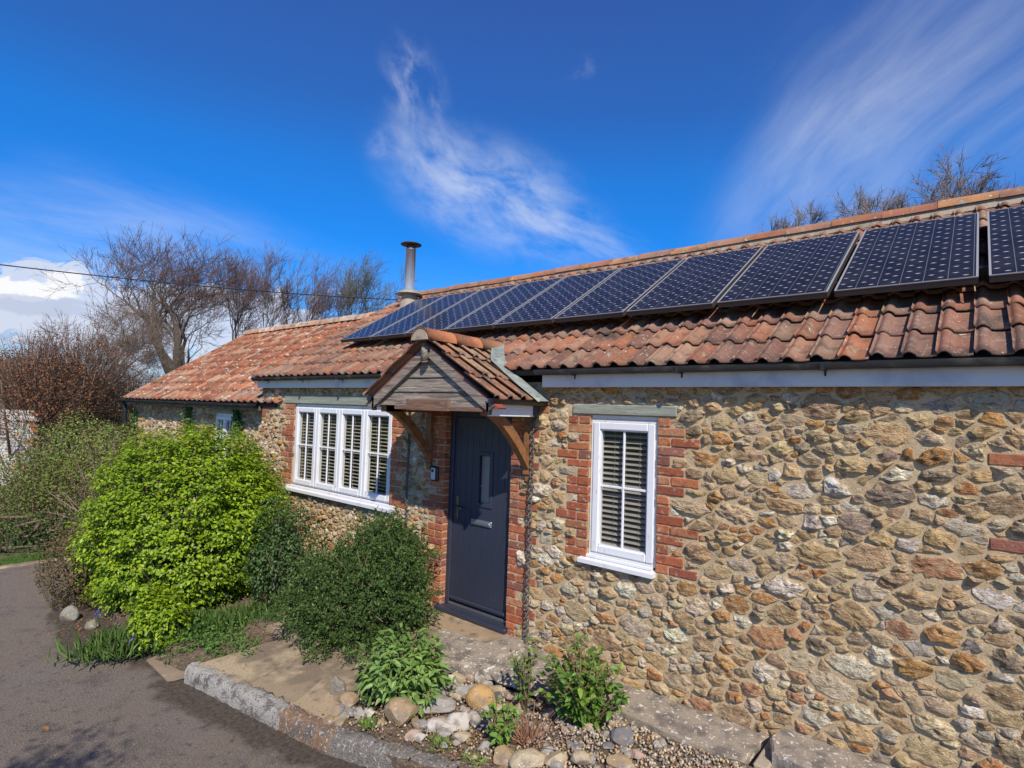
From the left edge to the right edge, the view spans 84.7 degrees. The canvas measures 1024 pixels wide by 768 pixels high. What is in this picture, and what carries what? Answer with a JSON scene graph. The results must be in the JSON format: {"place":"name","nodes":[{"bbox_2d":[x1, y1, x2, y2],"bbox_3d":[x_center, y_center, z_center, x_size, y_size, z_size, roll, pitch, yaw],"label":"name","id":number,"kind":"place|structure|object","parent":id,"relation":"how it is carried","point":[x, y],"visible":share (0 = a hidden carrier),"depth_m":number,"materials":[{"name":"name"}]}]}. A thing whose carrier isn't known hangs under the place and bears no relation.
{"place":"outdoors","nodes":[
{"label":"outdoors","id":0,"kind":"place"},
{"bbox_2d":[0,560,366,767],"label":"road","id":1,"kind":"structure","parent":0,"point":[138,711],"depth_m":4.23,"materials":[{"name":"asphalt"}]},
{"bbox_2d":[0,556,68,568],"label":"road edging","id":2,"kind":"object","parent":1,"relation":"on","point":[17,564],"depth_m":7.82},
{"bbox_2d":[60,605,79,620],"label":"stone","id":3,"kind":"object","parent":1,"relation":"on","point":[70,613],"visible":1,"depth_m":5.94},
{"bbox_2d":[31,611,111,638],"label":"leaf litter","id":4,"kind":"object","parent":1,"relation":"on","point":[78,626],"visible":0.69,"depth_m":5.73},
{"bbox_2d":[85,619,98,629],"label":"stone","id":5,"kind":"object","parent":1,"relation":"on","point":[90,624],"visible":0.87,"depth_m":5.74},
{"bbox_2d":[147,654,180,669],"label":"paving","id":6,"kind":"structure","parent":1,"relation":"on","point":[157,661],"depth_m":5.04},
{"bbox_2d":[146,660,184,680],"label":"paving","id":7,"kind":"structure","parent":1,"relation":"on","point":[168,673],"depth_m":4.85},
{"bbox_2d":[184,661,290,730],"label":"kerb","id":8,"kind":"structure","parent":1,"relation":"on","point":[261,705],"depth_m":4.38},
{"bbox_2d":[153,632,426,726],"bbox_3d":[-1.978,2.499,4.972,2.416,0.182,1.063,0,-3,29],"label":"mortar bed","id":9,"kind":"object","parent":1,"relation":"on","point":[184,660],"visible":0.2,"depth_m":5.01,"materials":[{"name":"concrete"}]},
{"bbox_2d":[199,639,311,683],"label":"paving","id":10,"kind":"structure","parent":9,"relation":"on","point":[272,656],"depth_m":4.83,"materials":[{"name":"stone"}]},
{"bbox_2d":[250,650,344,705],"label":"paving","id":11,"kind":"structure","parent":9,"relation":"on","point":[293,682],"depth_m":4.58,"materials":[{"name":"stone"}]},
{"bbox_2d":[323,714,334,723],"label":"rock","id":12,"kind":"object","parent":9,"relation":"on","point":[329,719],"visible":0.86,"depth_m":3.97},
{"bbox_2d":[294,659,369,725],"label":"paving","id":13,"kind":"structure","parent":9,"relation":"on","point":[318,699],"depth_m":4.30,"materials":[{"name":"stone"}]},
{"bbox_2d":[330,676,345,694],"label":"rock","id":14,"kind":"object","parent":9,"relation":"on","point":[337,685],"visible":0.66,"depth_m":4.29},
{"bbox_2d":[338,692,358,707],"bbox_3d":[-1.213,2.355,4.173,0.135,0.131,0.131,0,-4,40],"label":"rock","id":15,"kind":"object","parent":9,"relation":"on","point":[349,699],"visible":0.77,"depth_m":4.14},
{"bbox_2d":[266,614,434,666],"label":"paving","id":16,"kind":"structure","parent":9,"relation":"on","point":[274,628],"depth_m":5.20,"materials":[{"name":"stone"}]},
{"bbox_2d":[279,704,338,754],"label":"kerb","id":17,"kind":"structure","parent":1,"relation":"on","point":[298,723],"depth_m":3.96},
{"bbox_2d":[328,725,452,767],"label":"kerb","id":18,"kind":"structure","parent":1,"relation":"on","point":[365,749],"depth_m":3.71,"materials":[{"name":"concrete"}]},
{"bbox_2d":[449,759,491,767],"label":"kerb","id":19,"kind":"structure","parent":1,"relation":"on","point":[454,764],"depth_m":3.54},
{"bbox_2d":[0,264,398,299],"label":"overhead cable","id":20,"kind":"object","parent":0,"point":[187,284],"visible":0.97,"depth_m":18.61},
{"bbox_2d":[0,401,435,673],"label":"ground","id":21,"kind":"structure","parent":0,"point":[11,552],"depth_m":9.01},
{"bbox_2d":[0,409,39,484],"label":"garden wall","id":22,"kind":"structure","parent":21,"relation":"on","point":[3,447],"depth_m":14.97,"materials":[{"name":"brick"}]},
{"bbox_2d":[0,348,43,407],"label":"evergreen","id":23,"kind":"object","parent":21,"relation":"on","point":[8,371],"visible":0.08,"depth_m":59.26,"materials":[{"name":"plant"}]},
{"bbox_2d":[0,550,67,565],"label":"grass verge","id":24,"kind":"object","parent":21,"relation":"on","point":[22,559],"depth_m":8.20,"materials":[{"name":"green plant"}]},
{"bbox_2d":[0,491,87,557],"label":"dark hedge","id":25,"kind":"object","parent":21,"relation":"on","point":[24,538],"visible":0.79,"depth_m":8.98,"materials":[{"name":"green plant"}]},
{"bbox_2d":[0,441,118,540],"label":"bramble bank","id":26,"kind":"structure","parent":21,"relation":"on","point":[22,497],"depth_m":9.97,"materials":[{"name":"green plant"}]},
{"bbox_2d":[0,322,121,488],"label":"russet hedge","id":27,"kind":"object","parent":21,"relation":"on","point":[39,407],"visible":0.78,"depth_m":14.96,"materials":[{"name":"brown plant"}]},
{"bbox_2d":[0,319,149,479],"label":"russet tree","id":28,"kind":"object","parent":21,"relation":"on","point":[94,363],"visible":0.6,"depth_m":16.24,"materials":[{"name":"brown plant"}]},
{"bbox_2d":[0,405,159,516],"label":"green hedge","id":29,"kind":"object","parent":21,"relation":"on","point":[102,440],"visible":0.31,"depth_m":11.13,"materials":[{"name":"green plant"}]},
{"bbox_2d":[32,520,136,610],"bbox_3d":[-4.914,2.068,6.530,0.909,1.007,0.994,0,-4,40],"label":"clipped shrub","id":30,"kind":"object","parent":21,"relation":"on","point":[76,590],"visible":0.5,"depth_m":6.24,"materials":[{"name":"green plant"}]},
{"bbox_2d":[0,282,209,454],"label":"bare tree","id":31,"kind":"object","parent":21,"relation":"on","point":[131,342],"visible":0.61,"depth_m":20.27,"materials":[{"name":"brown plant"}]},
{"bbox_2d":[55,357,166,462],"bbox_3d":[-11.913,1.017,17.401,4.831,3.853,3.983,0,-4,40],"label":"brown thicket","id":32,"kind":"object","parent":21,"relation":"on","point":[115,418],"visible":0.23,"depth_m":16.85,"materials":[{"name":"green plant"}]},
{"bbox_2d":[60,507,201,578],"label":"bed soil","id":33,"kind":"structure","parent":21,"relation":"on","point":[89,538],"depth_m":9.30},
{"bbox_2d":[44,433,139,556],"bbox_3d":[-6.041,1.794,8.353,1.422,2.271,1.498,0,-4,40],"label":"hedge","id":34,"kind":"object","parent":33,"relation":"on","point":[73,480],"visible":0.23,"depth_m":8.21,"materials":[{"name":"green plant"}]},
{"bbox_2d":[28,219,268,383],"bbox_3d":[-16.203,-2.150,25.797,9.159,10.635,7.971,2,-3,-7],"label":"bare tree","id":35,"kind":"object","parent":21,"relation":"on","point":[198,295],"visible":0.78,"depth_m":25.57,"materials":[{"name":"brown plant"}]},
{"bbox_2d":[90,557,334,655],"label":"bed soil","id":36,"kind":"structure","parent":21,"relation":"on","point":[118,614],"depth_m":5.91,"materials":[{"name":"soil"}]},
{"bbox_2d":[44,592,293,667],"bbox_3d":[-3.100,2.432,5.493,2.076,0.410,1.857,2,-3,-3],"label":"bluebell border","id":37,"kind":"object","parent":36,"relation":"on","point":[115,642],"visible":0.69,"depth_m":5.17,"materials":[{"name":"green plant"}]},
{"bbox_2d":[64,413,292,656],"bbox_3d":[-3.706,1.479,6.613,2.919,2.257,2.404,0,-4,40],"label":"lime bush","id":38,"kind":"object","parent":36,"relation":"on","point":[206,563],"visible":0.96,"depth_m":6.03,"materials":[{"name":"green plant"}]},
{"bbox_2d":[227,490,331,611],"bbox_3d":[-2.554,1.872,6.269,1.076,1.370,1.106,0,-4,40],"label":"dark shrub","id":39,"kind":"object","parent":36,"relation":"on","point":[274,574],"visible":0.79,"depth_m":6.05,"materials":[{"name":"green plant"}]},
{"bbox_2d":[257,504,444,663],"bbox_3d":[-1.532,1.845,5.422,1.874,1.340,1.599,0,-4,40],"label":"evergreen shrub","id":40,"kind":"object","parent":36,"relation":"on","point":[370,584],"visible":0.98,"depth_m":5.20,"materials":[{"name":"green plant"}]},
{"bbox_2d":[194,247,279,339],"bbox_3d":[-12.710,-1.773,26.271,3.725,10.059,3.282,1,-3,22],"label":"bare tree","id":41,"kind":"object","parent":21,"relation":"on","point":[250,295],"visible":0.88,"depth_m":26.37,"materials":[{"name":"brown plant"}]},
{"bbox_2d":[118,311,376,522],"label":"outbuilding","id":42,"kind":"structure","parent":21,"relation":"on","point":[216,386],"depth_m":11.29,"materials":[{"name":"tile"}]},
{"bbox_2d":[128,406,137,443],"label":"ivy","id":43,"kind":"object","parent":42,"relation":"attached to","point":[133,419],"visible":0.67,"depth_m":12.37,"materials":[{"name":"green plant"}]},
{"bbox_2d":[181,407,195,433],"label":"ivy","id":44,"kind":"object","parent":42,"relation":"attached to","point":[187,418],"visible":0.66,"depth_m":10.46,"materials":[{"name":"green plant"}]},
{"bbox_2d":[214,413,232,466],"bbox_3d":[-4.968,0.977,9.605,0.790,0.938,0.226,0,-4,40],"label":"window","id":45,"kind":"structure","parent":42,"relation":"in","point":[226,418],"depth_m":9.65,"materials":[{"name":"white plastic"}]},
{"bbox_2d":[228,409,245,437],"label":"ivy","id":46,"kind":"object","parent":42,"relation":"attached to","point":[235,418],"visible":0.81,"depth_m":9.15,"materials":[{"name":"green plant"}]},
{"bbox_2d":[234,245,316,326],"bbox_3d":[-12.223,-2.090,29.013,4.133,10.969,4.793,0,-4,40],"label":"bare tree","id":47,"kind":"object","parent":21,"relation":"on","point":[285,308],"visible":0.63,"depth_m":29.26,"materials":[{"name":"brown plant"}]},
{"bbox_2d":[245,240,359,325],"bbox_3d":[-10.447,-2.054,29.623,5.639,11.096,6.059,1,-3,13],"label":"bare tree","id":48,"kind":"object","parent":21,"relation":"on","point":[319,307],"visible":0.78,"depth_m":28.97,"materials":[{"name":"brown plant"}]},
{"bbox_2d":[309,246,396,316],"bbox_3d":[-8.536,-2.144,30.973,3.705,11.550,4.926,0,-4,40],"label":"bare tree","id":49,"kind":"object","parent":21,"relation":"on","point":[366,302],"visible":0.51,"depth_m":30.97,"materials":[{"name":"brown plant"}]},
{"bbox_2d":[331,258,426,317],"bbox_3d":[-7.238,-1.785,31.779,6.314,10.981,4.466,2,-3,-11],"label":"bare tree","id":50,"kind":"object","parent":21,"relation":"on","point":[378,292],"visible":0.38,"depth_m":31.35,"materials":[{"name":"brown plant"}]},
{"bbox_2d":[313,673,755,767],"bbox_3d":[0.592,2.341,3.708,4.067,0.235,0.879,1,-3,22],"label":"gravel","id":51,"kind":"structure","parent":21,"relation":"on","point":[652,757],"depth_m":3.62,"materials":[{"name":"gravel"}]},
{"bbox_2d":[353,706,364,719],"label":"rock","id":52,"kind":"object","parent":51,"relation":"on","point":[359,712],"visible":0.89,"depth_m":4.06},
{"bbox_2d":[356,715,380,729],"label":"weed tuft","id":53,"kind":"object","parent":51,"relation":"on","point":[366,722],"visible":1,"depth_m":3.93,"materials":[{"name":"green plant"}]},
{"bbox_2d":[384,697,419,726],"bbox_3d":[-0.795,2.333,3.995,0.239,0.182,0.171,1,-3,16],"label":"rock","id":54,"kind":"object","parent":51,"relation":"on","point":[398,711],"visible":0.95,"depth_m":3.95,"materials":[{"name":"stone"}]},
{"bbox_2d":[349,622,456,716],"bbox_3d":[-0.852,2.181,4.328,0.881,0.584,0.827,1,-3,19],"label":"sage plant","id":55,"kind":"object","parent":51,"relation":"on","point":[377,674],"visible":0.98,"depth_m":4.21,"materials":[{"name":"green plant"}]},
{"bbox_2d":[404,728,419,741],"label":"rock","id":56,"kind":"object","parent":51,"relation":"on","point":[409,735],"visible":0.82,"depth_m":3.79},
{"bbox_2d":[411,716,419,728],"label":"rock","id":57,"kind":"object","parent":51,"relation":"on","point":[414,723],"visible":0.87,"depth_m":3.94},
{"bbox_2d":[414,732,425,742],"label":"rock","id":58,"kind":"object","parent":51,"relation":"on","point":[418,737],"visible":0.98,"depth_m":3.77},
{"bbox_2d":[417,718,426,729],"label":"rock","id":59,"kind":"object","parent":51,"relation":"on","point":[421,722],"visible":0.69,"depth_m":3.92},
{"bbox_2d":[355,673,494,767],"bbox_3d":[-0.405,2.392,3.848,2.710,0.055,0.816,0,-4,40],"label":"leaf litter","id":60,"kind":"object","parent":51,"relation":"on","point":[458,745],"visible":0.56,"depth_m":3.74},
{"bbox_2d":[416,694,456,715],"bbox_3d":[-0.582,2.362,4.143,0.340,0.135,0.207,3,-3,-17],"label":"rock","id":61,"kind":"object","parent":51,"relation":"on","point":[443,703],"visible":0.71,"depth_m":4.08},
{"bbox_2d":[419,733,454,752],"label":"weed tuft","id":62,"kind":"object","parent":51,"relation":"on","point":[439,739],"visible":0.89,"depth_m":3.73,"materials":[{"name":"green plant"}]},
{"bbox_2d":[426,717,456,733],"bbox_3d":[-0.486,2.379,3.903,0.225,0.102,0.114,1,-3,8],"label":"rock","id":63,"kind":"object","parent":51,"relation":"on","point":[436,723],"visible":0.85,"depth_m":3.87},
{"bbox_2d":[437,730,452,738],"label":"rock","id":64,"kind":"object","parent":51,"relation":"on","point":[444,733],"visible":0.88,"depth_m":3.80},
{"bbox_2d":[447,712,469,731],"bbox_3d":[-0.377,2.366,3.935,0.161,0.149,0.105,2,-3,-4],"label":"rock","id":65,"kind":"object","parent":51,"relation":"on","point":[460,720],"visible":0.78,"depth_m":3.90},
{"bbox_2d":[452,672,465,683],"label":"rock","id":66,"kind":"object","parent":51,"relation":"on","point":[460,678],"visible":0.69,"depth_m":4.52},
{"bbox_2d":[452,731,471,742],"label":"rock","id":67,"kind":"object","parent":51,"relation":"on","point":[462,736],"visible":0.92,"depth_m":3.77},
{"bbox_2d":[453,685,470,698],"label":"rock","id":68,"kind":"object","parent":51,"relation":"on","point":[461,690],"visible":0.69,"depth_m":4.30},
{"bbox_2d":[458,748,488,767],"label":"weed tuft","id":69,"kind":"object","parent":51,"relation":"on","point":[478,758],"visible":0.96,"depth_m":3.56,"materials":[{"name":"green plant"}]},
{"bbox_2d":[469,713,480,723],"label":"rock","id":70,"kind":"object","parent":51,"relation":"on","point":[475,717],"visible":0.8,"depth_m":4.00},
{"bbox_2d":[465,684,495,710],"bbox_3d":[-0.233,2.351,4.194,0.231,0.204,0.168,2,-3,5],"label":"rock","id":71,"kind":"object","parent":51,"relation":"on","point":[478,696],"visible":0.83,"depth_m":4.14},
{"bbox_2d":[477,720,489,728],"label":"rock","id":72,"kind":"object","parent":51,"relation":"on","point":[482,724],"visible":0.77,"depth_m":3.92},
{"bbox_2d":[475,669,492,685],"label":"rock","id":73,"kind":"object","parent":51,"relation":"on","point":[481,679],"visible":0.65,"depth_m":4.50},
{"bbox_2d":[477,740,490,751],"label":"rock","id":74,"kind":"object","parent":51,"relation":"on","point":[483,745],"visible":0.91,"depth_m":3.67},
{"bbox_2d":[488,685,502,693],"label":"rock","id":75,"kind":"object","parent":51,"relation":"on","point":[494,688],"visible":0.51,"depth_m":4.35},
{"bbox_2d":[480,695,524,746],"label":"leafy plant","id":76,"kind":"object","parent":51,"relation":"on","point":[497,737],"visible":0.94,"depth_m":3.70,"materials":[{"name":"green plant"}]},
{"bbox_2d":[493,744,514,766],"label":"rock","id":77,"kind":"object","parent":51,"relation":"on","point":[503,754],"visible":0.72,"depth_m":3.54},
{"bbox_2d":[505,693,520,701],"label":"rock","id":78,"kind":"object","parent":51,"relation":"on","point":[510,696],"visible":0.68,"depth_m":4.27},
{"bbox_2d":[508,634,542,713],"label":"slender shrub","id":79,"kind":"object","parent":51,"relation":"on","point":[526,667],"visible":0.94,"depth_m":4.12,"materials":[{"name":"green plant"}]},
{"bbox_2d":[508,748,545,767],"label":"rock","id":80,"kind":"object","parent":51,"relation":"on","point":[529,758],"visible":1,"depth_m":3.46,"materials":[{"name":"stone"}]},
{"bbox_2d":[487,703,587,748],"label":"dry stems","id":81,"kind":"object","parent":51,"relation":"on","point":[523,738],"visible":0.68,"depth_m":3.70,"materials":[{"name":"plant"}]},
{"bbox_2d":[543,751,567,766],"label":"rock","id":82,"kind":"object","parent":51,"relation":"on","point":[561,756],"visible":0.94,"depth_m":3.46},
{"bbox_2d":[571,750,591,765],"bbox_3d":[0.426,2.297,3.440,0.108,0.087,0.106,0,-4,40],"label":"rock","id":83,"kind":"object","parent":51,"relation":"on","point":[580,757],"visible":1,"depth_m":3.42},
{"bbox_2d":[536,625,641,731],"bbox_3d":[0.496,2.073,3.885,0.645,0.729,0.629,2,-3,-10],"label":"leafy shrub","id":84,"kind":"object","parent":51,"relation":"on","point":[582,689],"visible":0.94,"depth_m":3.83,"materials":[{"name":"green plant"}]},
{"bbox_2d":[600,741,613,749],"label":"rock","id":85,"kind":"object","parent":51,"relation":"on","point":[608,745],"visible":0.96,"depth_m":3.57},
{"bbox_2d":[606,754,635,767],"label":"rock","id":86,"kind":"object","parent":51,"relation":"on","point":[619,761],"visible":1,"depth_m":3.39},
{"bbox_2d":[610,725,634,747],"bbox_3d":[0.716,2.299,3.656,0.154,0.151,0.096,2,-3,-3],"label":"rock","id":87,"kind":"object","parent":51,"relation":"on","point":[622,736],"visible":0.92,"depth_m":3.62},
{"bbox_2d":[629,748,644,759],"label":"rock","id":88,"kind":"object","parent":51,"relation":"on","point":[637,754],"visible":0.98,"depth_m":3.48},
{"bbox_2d":[251,186,1023,767],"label":"cottage","id":89,"kind":"structure","parent":21,"relation":"on","point":[799,516],"depth_m":4.04,"materials":[{"name":"stone"}]},
{"bbox_2d":[281,404,394,512],"bbox_3d":[-2.226,0.870,7.187,2.460,1.196,0.166,0,-4,40],"label":"window","id":90,"kind":"structure","parent":89,"relation":"in","point":[314,486],"depth_m":7.16,"materials":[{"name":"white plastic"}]},
{"bbox_2d":[340,295,445,342],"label":"solar panel","id":91,"kind":"object","parent":89,"relation":"attached to","point":[367,332],"visible":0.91,"depth_m":8.16,"materials":[{"name":"blue glass"}]},
{"bbox_2d":[371,290,479,339],"bbox_3d":[-1.168,-0.975,7.818,0.680,0.843,1.375,0,-4,40],"label":"solar panel","id":92,"kind":"object","parent":89,"relation":"attached to","point":[402,327],"visible":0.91,"depth_m":7.70,"materials":[{"name":"blue glass"}]},
{"bbox_2d":[394,604,509,655],"bbox_3d":[-0.674,2.379,5.382,1.260,0.138,0.670,0,-4,40],"label":"doorstep","id":93,"kind":"object","parent":89,"relation":"attached to","point":[454,624],"visible":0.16,"depth_m":5.30,"materials":[{"name":"stone"}]},
{"bbox_2d":[406,284,518,336],"bbox_3d":[-0.613,-0.979,7.352,0.700,0.843,1.375,0,-4,40],"label":"solar panel","id":94,"kind":"object","parent":89,"relation":"attached to","point":[453,315],"visible":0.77,"depth_m":7.30,"materials":[{"name":"blue glass"}]},
{"bbox_2d":[449,417,511,618],"bbox_3d":[-0.325,1.294,5.641,0.781,1.900,0.110,0,-4,40],"label":"door","id":95,"kind":"structure","parent":89,"relation":"in","point":[481,500],"depth_m":5.65,"materials":[{"name":"grey wood"}]},
{"bbox_2d":[436,628,535,681],"bbox_3d":[-0.311,2.392,4.882,0.969,0.211,0.690,1,-3,12],"label":"ledge","id":96,"kind":"object","parent":89,"relation":"attached to","point":[468,655],"visible":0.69,"depth_m":4.82,"materials":[{"name":"concrete"}]},
{"bbox_2d":[446,277,564,332],"bbox_3d":[-0.042,-0.983,6.873,0.720,0.843,1.375,0,-4,40],"label":"solar panel","id":97,"kind":"object","parent":89,"relation":"attached to","point":[490,314],"visible":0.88,"depth_m":6.74,"materials":[{"name":"blue glass"}]},
{"bbox_2d":[494,268,619,327],"bbox_3d":[0.552,-0.988,6.375,0.760,0.843,1.375,0,-4,40],"label":"solar panel","id":98,"kind":"object","parent":89,"relation":"attached to","point":[549,305],"visible":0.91,"depth_m":6.23,"materials":[{"name":"blue glass"}]},
{"bbox_2d":[577,415,657,578],"bbox_3d":[0.879,0.878,4.594,0.680,1.236,0.159,0,-4,40],"label":"window","id":99,"kind":"structure","parent":89,"relation":"in","point":[632,560],"depth_m":4.59,"materials":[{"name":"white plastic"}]},
{"bbox_2d":[554,258,684,322],"bbox_3d":[1.161,-0.992,5.864,0.760,0.843,1.375,0,-4,40],"label":"solar panel","id":100,"kind":"object","parent":89,"relation":"attached to","point":[620,292],"visible":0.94,"depth_m":5.72,"materials":[{"name":"blue glass"}]},
{"bbox_2d":[492,650,769,766],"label":"ledge","id":101,"kind":"object","parent":89,"relation":"attached to","point":[684,724],"visible":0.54,"depth_m":3.87,"materials":[{"name":"concrete"}]},
{"bbox_2d":[478,663,543,696],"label":"stone slab","id":102,"kind":"structure","parent":101,"relation":"on","point":[501,676],"depth_m":4.45,"materials":[{"name":"stone"}]},
{"bbox_2d":[626,246,763,315],"bbox_3d":[1.778,-0.997,5.346,0.775,0.843,1.375,0,-4,40],"label":"solar panel","id":103,"kind":"object","parent":89,"relation":"attached to","point":[699,282],"visible":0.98,"depth_m":5.19,"materials":[{"name":"blue glass"}]},
{"bbox_2d":[753,739,771,767],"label":"ledge","id":104,"kind":"object","parent":89,"relation":"attached to","point":[763,759],"visible":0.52,"depth_m":3.45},
{"bbox_2d":[717,231,859,307],"bbox_3d":[2.408,-1.001,4.817,0.790,0.843,1.375,0,-4,40],"label":"solar panel","id":105,"kind":"object","parent":89,"relation":"attached to","point":[808,269],"visible":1,"depth_m":4.65,"materials":[{"name":"blue glass"}]},
{"bbox_2d":[770,728,894,767],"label":"ledge","id":106,"kind":"object","parent":89,"relation":"attached to","point":[786,745],"visible":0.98,"depth_m":3.40,"materials":[{"name":"concrete"}]},
{"bbox_2d":[834,212,978,296],"bbox_3d":[3.045,-1.006,4.282,0.790,0.843,1.375,0,-4,40],"label":"solar panel","id":107,"kind":"object","parent":89,"relation":"attached to","point":[937,253],"visible":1,"depth_m":4.11,"materials":[{"name":"blue glass"}]},
{"bbox_2d":[987,205,1023,282],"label":"solar panel","id":108,"kind":"object","parent":89,"relation":"attached to","point":[1006,242],"visible":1,"depth_m":3.81,"materials":[{"name":"blue glass"}]},
{"bbox_2d":[759,189,956,231],"bbox_3d":[9.552,-0.643,14.099,7.416,8.105,6.143,0,-4,40],"label":"bare tree","id":109,"kind":"object","parent":21,"relation":"on","point":[784,223],"visible":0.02,"depth_m":13.56,"materials":[{"name":"brown plant"}]},
{"bbox_2d":[805,142,1010,218],"bbox_3d":[10.079,-1.126,12.098,7.531,8.896,7.065,0,-4,40],"label":"bare tree","id":110,"kind":"object","parent":21,"relation":"on","point":[957,188],"visible":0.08,"depth_m":12.80,"materials":[{"name":"brown plant"}]},
{"bbox_2d":[877,166,1023,209],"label":"bare tree","id":111,"kind":"object","parent":21,"relation":"on","point":[924,185],"depth_m":13.96,"materials":[{"name":"brown plant"}]},
{"bbox_2d":[0,0,1023,393],"label":"sky","id":112,"kind":"structure","parent":0,"point":[498,138],"materials":[{"name":"blue"}]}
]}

